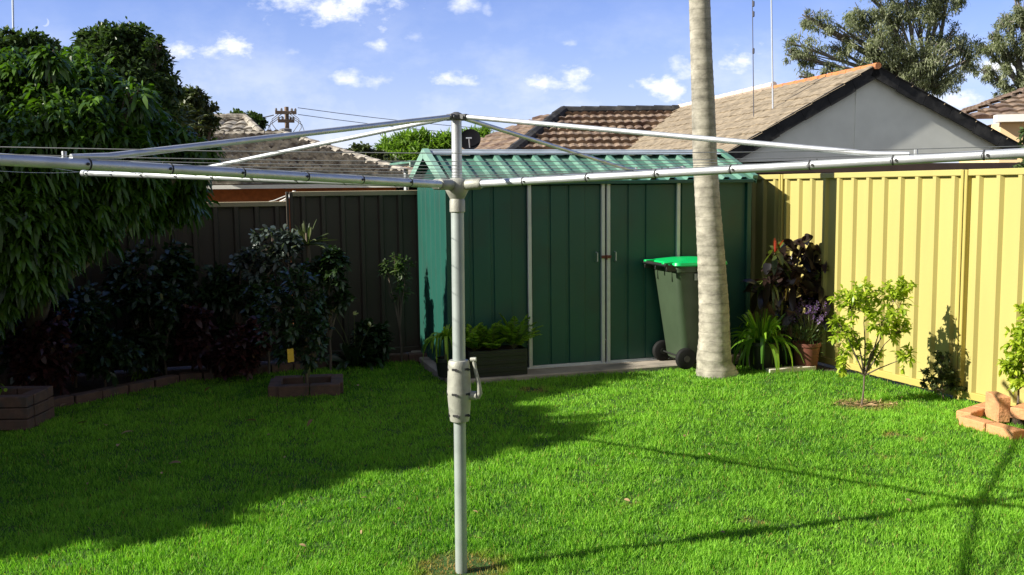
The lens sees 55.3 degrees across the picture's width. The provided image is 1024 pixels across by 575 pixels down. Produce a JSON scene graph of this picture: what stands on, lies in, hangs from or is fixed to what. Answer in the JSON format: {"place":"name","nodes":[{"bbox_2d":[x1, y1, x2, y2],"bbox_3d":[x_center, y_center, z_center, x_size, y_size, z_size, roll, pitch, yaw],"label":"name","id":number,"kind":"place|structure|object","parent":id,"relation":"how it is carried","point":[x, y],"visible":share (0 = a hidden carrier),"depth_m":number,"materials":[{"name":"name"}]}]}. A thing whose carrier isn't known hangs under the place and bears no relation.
{"place":"outdoors","nodes":[
{"label":"outdoors","id":0,"kind":"place"},
{"bbox_2d":[176,102,215,131],"bbox_3d":[-5.446,-1.022,15.878,1.207,3.951,1.106,-4,7,-32],"label":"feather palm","id":1,"kind":"object","parent":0,"point":[188,117],"visible":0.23,"depth_m":15.76,"materials":[{"name":"green plant"}]},
{"bbox_2d":[27,356,383,404],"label":"garden bed soil","id":2,"kind":"structure","parent":0,"point":[83,384],"depth_m":9.08,"materials":[{"name":"brown soil"}]},
{"bbox_2d":[0,302,63,385],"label":"bed shrub","id":3,"kind":"object","parent":2,"relation":"on","point":[4,353],"visible":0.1,"depth_m":8.23,"materials":[{"name":"green plant"}]},
{"bbox_2d":[5,306,87,395],"bbox_3d":[-3.895,0.555,8.108,0.625,0.850,0.497,1,6,16],"label":"bed shrub","id":4,"kind":"object","parent":2,"relation":"on","point":[42,360],"visible":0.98,"depth_m":8.03,"materials":[{"name":"green plant"}]},
{"bbox_2d":[50,280,121,387],"bbox_3d":[-3.948,0.416,8.666,0.883,1.014,0.559,-1,6,0],"label":"bed shrub","id":5,"kind":"object","parent":2,"relation":"on","point":[106,310],"visible":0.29,"depth_m":8.66,"materials":[{"name":"green plant"}]},
{"bbox_2d":[61,296,147,386],"bbox_3d":[-3.594,0.507,8.502,0.815,0.858,0.461,-1,6,0],"label":"bed shrub","id":6,"kind":"object","parent":2,"relation":"on","point":[104,356],"visible":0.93,"depth_m":8.43,"materials":[{"name":"green plant"}]},
{"bbox_2d":[0,42,226,385],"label":"mango tree","id":7,"kind":"object","parent":2,"relation":"on","point":[59,230],"visible":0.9,"depth_m":7.17,"materials":[{"name":"green plant"}]},
{"bbox_2d":[98,239,167,373],"bbox_3d":[-3.461,0.212,9.079,0.701,1.322,0.541,-1,6,0],"label":"bed shrub","id":8,"kind":"object","parent":2,"relation":"on","point":[124,283],"visible":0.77,"depth_m":8.98,"materials":[{"name":"green plant"}]},
{"bbox_2d":[125,278,189,374],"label":"bed shrub","id":9,"kind":"object","parent":2,"relation":"on","point":[166,304],"visible":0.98,"depth_m":8.90,"materials":[{"name":"green plant"}]},
{"bbox_2d":[152,239,213,370],"bbox_3d":[-3.147,0.189,9.238,0.591,1.329,0.538,2,6,23],"label":"bed shrub","id":10,"kind":"object","parent":2,"relation":"on","point":[181,269],"visible":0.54,"depth_m":9.17,"materials":[{"name":"green plant"}]},
{"bbox_2d":[171,301,260,380],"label":"bed shrub","id":11,"kind":"object","parent":2,"relation":"on","point":[195,343],"visible":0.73,"depth_m":8.92,"materials":[{"name":"green plant"}]},
{"bbox_2d":[193,261,250,344],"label":"bed shrub","id":12,"kind":"object","parent":2,"relation":"on","point":[223,295],"visible":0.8,"depth_m":9.23,"materials":[{"name":"green plant"}]},
{"bbox_2d":[228,224,305,336],"bbox_3d":[-2.323,0.116,9.322,0.798,1.448,0.511,-1,6,0],"label":"grey shrub","id":13,"kind":"object","parent":2,"relation":"on","point":[283,243],"visible":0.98,"depth_m":9.21,"materials":[{"name":"green plant"}]},
{"bbox_2d":[325,306,385,370],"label":"peace lily","id":14,"kind":"object","parent":2,"relation":"on","point":[353,356],"visible":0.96,"depth_m":9.46,"materials":[{"name":"green plant"}]},
{"bbox_2d":[206,129,411,323],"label":"brick house","id":15,"kind":"structure","parent":0,"point":[241,193],"depth_m":18.42,"materials":[{"name":"tile"}]},
{"bbox_2d":[0,360,1023,574],"bbox_3d":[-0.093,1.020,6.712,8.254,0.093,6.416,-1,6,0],"label":"grass","id":16,"kind":"structure","parent":0,"point":[195,530],"depth_m":5.79,"materials":[{"name":"green plant"}]},
{"bbox_2d":[0,386,54,430],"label":"brick box","id":17,"kind":"object","parent":16,"relation":"on","point":[25,407],"visible":1,"depth_m":7.19,"materials":[{"name":"brick"}]},
{"bbox_2d":[53,352,426,408],"bbox_3d":[-2.963,0.872,8.540,5.146,0.092,0.826,-6,8,-42],"label":"brick edging","id":18,"kind":"object","parent":16,"relation":"on","point":[102,393],"visible":0.56,"depth_m":8.77,"materials":[{"name":"brick"}]},
{"bbox_2d":[211,315,275,381],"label":"bed shrub","id":19,"kind":"object","parent":16,"relation":"on","point":[240,350],"visible":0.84,"depth_m":8.83,"materials":[{"name":"green plant"}]},
{"bbox_2d":[239,271,292,373],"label":"bed shrub","id":20,"kind":"object","parent":16,"relation":"on","point":[249,297],"visible":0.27,"depth_m":9.09,"materials":[{"name":"green plant"}]},
{"bbox_2d":[249,258,334,382],"bbox_3d":[-1.810,0.353,8.117,0.673,1.211,0.635,-1,6,0],"label":"citrus bush","id":21,"kind":"object","parent":16,"relation":"on","point":[295,336],"visible":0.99,"depth_m":8.02,"materials":[{"name":"green plant"}]},
{"bbox_2d":[287,348,293,361],"bbox_3d":[-1.803,0.553,7.955,0.055,0.116,0.007,-2,6,-11],"label":"plant tag","id":22,"kind":"object","parent":21,"relation":"hanging from","point":[290,354],"visible":1,"depth_m":7.95,"materials":[{"name":"yellow plastic"}]},
{"bbox_2d":[273,219,328,359],"bbox_3d":[-1.960,0.076,9.374,0.603,1.462,0.509,-1,6,0],"label":"yucca","id":23,"kind":"object","parent":16,"relation":"on","point":[306,239],"visible":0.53,"depth_m":9.34,"materials":[{"name":"green plant"}]},
{"bbox_2d":[268,374,343,397],"bbox_3d":[-1.780,0.851,8.472,0.625,0.100,0.505,-2,6,-10],"label":"brick surround","id":24,"kind":"object","parent":16,"relation":"on","point":[296,385],"visible":0.94,"depth_m":8.27,"materials":[{"name":"brick"}]},
{"bbox_2d":[302,245,356,370],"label":"bed shrub","id":25,"kind":"object","parent":16,"relation":"on","point":[331,263],"visible":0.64,"depth_m":9.31,"materials":[{"name":"green plant"}]},
{"bbox_2d":[349,318,394,365],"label":"bed shrub","id":26,"kind":"object","parent":16,"relation":"on","point":[377,338],"visible":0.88,"depth_m":9.53,"materials":[{"name":"green plant"}]},
{"bbox_2d":[377,251,415,361],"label":"slender shrub","id":27,"kind":"object","parent":16,"relation":"on","point":[398,268],"visible":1,"depth_m":9.69,"materials":[{"name":"green plant"}]},
{"bbox_2d":[0,112,1023,573],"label":"rotary clothesline","id":28,"kind":"object","parent":16,"relation":"on","point":[456,184],"visible":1,"depth_m":3.77,"materials":[{"name":"metal"}]},
{"bbox_2d":[410,339,739,383],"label":"concrete slab","id":29,"kind":"structure","parent":16,"relation":"on","point":[429,364],"depth_m":9.18,"materials":[{"name":"grey concrete"}]},
{"bbox_2d":[422,324,465,377],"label":"strap plant","id":30,"kind":"object","parent":29,"relation":"on","point":[442,361],"visible":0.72,"depth_m":8.77,"materials":[{"name":"green plant"}]},
{"bbox_2d":[465,345,527,377],"bbox_3d":[-0.152,0.672,8.911,0.554,0.240,0.241,-2,6,-17],"label":"planter box","id":31,"kind":"object","parent":29,"relation":"on","point":[506,360],"visible":0.73,"depth_m":8.81,"materials":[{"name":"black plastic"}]},
{"bbox_2d":[465,322,497,351],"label":"fern","id":32,"kind":"object","parent":31,"relation":"on","point":[472,340],"visible":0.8,"depth_m":8.79,"materials":[{"name":"green plant"}]},
{"bbox_2d":[467,320,511,349],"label":"fern","id":33,"kind":"object","parent":31,"relation":"on","point":[488,344],"visible":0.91,"depth_m":8.82,"materials":[{"name":"green plant"}]},
{"bbox_2d":[489,313,542,348],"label":"fern","id":34,"kind":"object","parent":31,"relation":"on","point":[508,329],"visible":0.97,"depth_m":8.88,"materials":[{"name":"green plant"}]},
{"bbox_2d":[410,148,757,368],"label":"garden shed","id":35,"kind":"structure","parent":29,"relation":"on","point":[562,264],"depth_m":9.30,"materials":[{"name":"green metal"}]},
{"bbox_2d":[527,184,604,367],"bbox_3d":[0.519,-0.118,9.188,0.772,1.735,0.053,-2,6,-17],"label":"door","id":36,"kind":"structure","parent":35,"relation":"in","point":[566,223],"depth_m":9.20,"materials":[{"name":"green metal"}]},
{"bbox_2d":[606,183,679,361],"bbox_3d":[1.272,-0.150,9.425,0.772,1.735,0.053,-2,6,-17],"label":"door","id":37,"kind":"structure","parent":35,"relation":"in","point":[643,221],"depth_m":9.42,"materials":[{"name":"green metal"}]},
{"bbox_2d":[642,256,726,368],"bbox_3d":[1.645,0.222,9.284,0.666,1.024,0.584,-2,6,-17],"label":"wheelie bin","id":38,"kind":"object","parent":29,"relation":"on","point":[677,282],"visible":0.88,"depth_m":9.08,"materials":[{"name":"green plastic"}]},
{"bbox_2d":[689,0,738,378],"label":"palm tree","id":39,"kind":"object","parent":16,"relation":"on","point":[714,358],"visible":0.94,"depth_m":8.76,"materials":[{"name":"beige plant"}]},
{"bbox_2d":[766,366,815,373],"bbox_3d":[2.596,0.765,9.092,0.500,0.050,0.070,-2,6,-17],"label":"paver","id":40,"kind":"object","parent":16,"relation":"on","point":[788,369],"visible":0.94,"depth_m":9.07,"materials":[{"name":"beige concrete"}]},
{"bbox_2d":[815,397,907,408],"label":"dry mulch","id":41,"kind":"object","parent":16,"relation":"on","point":[867,403],"visible":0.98,"depth_m":7.73,"materials":[{"name":"brown plant"}]},
{"bbox_2d":[826,275,918,403],"bbox_3d":[2.842,0.427,7.702,0.808,1.043,0.512,-1,6,0],"label":"sapling","id":42,"kind":"object","parent":16,"relation":"on","point":[859,298],"visible":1,"depth_m":7.66,"materials":[{"name":"green plant"}]},
{"bbox_2d":[918,350,967,401],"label":"shrub","id":43,"kind":"object","parent":16,"relation":"on","point":[942,372],"visible":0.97,"depth_m":7.81,"materials":[{"name":"green plant"}]},
{"bbox_2d":[956,391,1023,440],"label":"brick planter","id":44,"kind":"object","parent":16,"relation":"on","point":[997,408],"visible":0.94,"depth_m":7.02,"materials":[{"name":"brick"}]},
{"bbox_2d":[996,301,1023,404],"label":"sapling","id":45,"kind":"object","parent":44,"relation":"on","point":[1012,365],"visible":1,"depth_m":7.10,"materials":[{"name":"green plant"}]},
{"bbox_2d":[0,0,1023,162],"label":"sky","id":46,"kind":"structure","parent":0,"point":[387,59],"materials":[{"name":"blue"}]},
{"bbox_2d":[202,324,980,403],"bbox_3d":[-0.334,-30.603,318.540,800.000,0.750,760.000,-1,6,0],"label":"ground","id":47,"kind":"structure","parent":0,"point":[848,370],"depth_m":8.90,"materials":[{"name":"brown soil"}]},
{"bbox_2d":[12,0,13,27],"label":"antenna mast","id":48,"kind":"object","parent":47,"relation":"on","point":[12,13],"depth_m":14.64,"materials":[{"name":"metal"}]},
{"bbox_2d":[0,25,69,55],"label":"round tree","id":49,"kind":"object","parent":47,"relation":"on","point":[26,40],"visible":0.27,"depth_m":12.64,"materials":[{"name":"green plant"}]},
{"bbox_2d":[67,16,195,126],"bbox_3d":[-5.857,-1.510,14.908,1.991,5.177,1.590,-1,6,0],"label":"round tree","id":50,"kind":"object","parent":47,"relation":"on","point":[136,52],"visible":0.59,"depth_m":14.58,"materials":[{"name":"green plant"}]},
{"bbox_2d":[179,83,223,141],"bbox_3d":[-5.632,-1.334,17.068,1.181,4.367,1.130,-3,6,-24],"label":"round tree","id":51,"kind":"object","parent":47,"relation":"on","point":[196,98],"visible":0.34,"depth_m":16.68,"materials":[{"name":"green plant"}]},
{"bbox_2d":[0,190,420,371],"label":"steel fence","id":52,"kind":"object","parent":47,"relation":"on","point":[368,232],"visible":0.16,"depth_m":9.94,"materials":[{"name":"metal"}]},
{"bbox_2d":[214,108,269,129],"bbox_3d":[-9.443,-3.511,33.803,2.290,5.379,1.328,-1,6,0],"label":"round tree","id":53,"kind":"object","parent":47,"relation":"on","point":[260,120],"visible":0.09,"depth_m":33.47,"materials":[{"name":"green plant"}]},
{"bbox_2d":[212,113,272,184],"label":"tiled house","id":54,"kind":"structure","parent":47,"relation":"on","point":[233,122],"depth_m":24.51,"materials":[{"name":"tile"}]},
{"bbox_2d":[267,107,303,131],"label":"power pole","id":55,"kind":"object","parent":47,"relation":"on","point":[286,112],"visible":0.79,"depth_m":41.24,"materials":[{"name":"wood"}]},
{"bbox_2d":[298,114,450,132],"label":"overhead wire","id":56,"kind":"object","parent":55,"relation":"attached to","point":[357,122],"visible":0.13,"depth_m":42.53,"materials":[{"name":"black metal"}]},
{"bbox_2d":[301,108,472,127],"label":"overhead wire","id":57,"kind":"object","parent":55,"relation":"attached to","point":[371,117],"visible":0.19,"depth_m":43.00,"materials":[{"name":"black metal"}]},
{"bbox_2d":[343,141,403,166],"bbox_3d":[-3.670,-2.096,26.829,2.107,3.860,1.161,2,7,28],"label":"round tree","id":58,"kind":"object","parent":47,"relation":"on","point":[357,147],"visible":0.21,"depth_m":26.57,"materials":[{"name":"green plant"}]},
{"bbox_2d":[390,160,416,189],"bbox_3d":[-0.729,-0.210,12.038,1.300,2.658,1.375,-2,6,-17],"label":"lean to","id":59,"kind":"object","parent":47,"relation":"on","point":[405,170],"visible":0.13,"depth_m":11.80,"materials":[{"name":"metal"}]},
{"bbox_2d":[373,123,493,166],"bbox_3d":[-2.249,-2.720,29.767,4.052,4.527,1.729,-1,6,-5],"label":"willow tree","id":60,"kind":"object","parent":47,"relation":"on","point":[402,143],"visible":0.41,"depth_m":29.36,"materials":[{"name":"green plant"}]},
{"bbox_2d":[398,105,845,189],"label":"tiled house","id":61,"kind":"structure","parent":47,"relation":"on","point":[643,117],"depth_m":22.87,"materials":[{"name":"brown tile"}]},
{"bbox_2d":[462,129,480,148],"bbox_3d":[-0.954,-2.886,22.300,0.495,1.459,0.217,-1,6,0],"label":"satellite dish","id":62,"kind":"object","parent":61,"relation":"attached to","point":[471,138],"visible":0.82,"depth_m":22.29,"materials":[{"name":"metal"}]},
{"bbox_2d":[628,62,1023,174],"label":"gabled house","id":63,"kind":"structure","parent":47,"relation":"on","point":[872,107],"depth_m":15.91,"materials":[{"name":"grey paint"}]},
{"bbox_2d":[752,0,754,116],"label":"antenna mast","id":64,"kind":"object","parent":63,"relation":"on","point":[753,15],"visible":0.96,"depth_m":16.86,"materials":[{"name":"metal"}]},
{"bbox_2d":[770,0,773,108],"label":"antenna mast","id":65,"kind":"object","parent":63,"relation":"on","point":[772,56],"visible":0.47,"depth_m":16.68,"materials":[{"name":"metal"}]},
{"bbox_2d":[780,0,986,98],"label":"gum tree","id":66,"kind":"object","parent":47,"relation":"on","point":[911,63],"visible":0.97,"depth_m":29.23,"materials":[{"name":"green plant"}]},
{"bbox_2d":[750,168,1023,405],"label":"steel fence","id":67,"kind":"object","parent":47,"relation":"on","point":[950,243],"visible":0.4,"depth_m":8.18,"materials":[{"name":"yellow metal"}]},
{"bbox_2d":[969,0,1023,102],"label":"gum tree","id":68,"kind":"object","parent":47,"relation":"on","point":[1003,50],"visible":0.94,"depth_m":33.30,"materials":[{"name":"green plant"}]},
{"bbox_2d":[1011,127,1023,167],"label":"tree","id":69,"kind":"object","parent":47,"relation":"on","point":[1020,142],"visible":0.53,"depth_m":13.90,"materials":[{"name":"green plant"}]},
{"bbox_2d":[734,364,848,372],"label":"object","id":70,"kind":"structure","parent":0,"point":[821,367],"depth_m":9.22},
{"bbox_2d":[737,280,782,365],"bbox_3d":[2.373,0.337,9.320,0.321,0.858,0.458,-4,7,-31],"label":"potted bromeliad","id":71,"kind":"object","parent":70,"relation":"on","point":[774,289],"visible":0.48,"depth_m":9.24,"materials":[{"name":"green plant"}]},
{"bbox_2d":[730,308,803,374],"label":"potted agapanthus","id":72,"kind":"object","parent":70,"relation":"on","point":[761,341],"visible":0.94,"depth_m":9.14,"materials":[{"name":"green plant"}]},
{"bbox_2d":[741,233,830,366],"bbox_3d":[2.704,0.117,9.396,1.080,1.274,0.692,-1,6,0],"label":"potted cordyline","id":73,"kind":"object","parent":70,"relation":"on","point":[786,272],"visible":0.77,"depth_m":9.29,"materials":[{"name":"plant"}]},
{"bbox_2d":[781,298,839,369],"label":"potted lavender","id":74,"kind":"object","parent":70,"relation":"on","point":[807,348],"visible":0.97,"depth_m":9.14,"materials":[{"name":"plant"}]},
{"bbox_2d":[959,87,1023,162],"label":"cream house","id":75,"kind":"structure","parent":0,"point":[1006,115],"depth_m":19.82,"materials":[{"name":"brown tile"}]}
]}

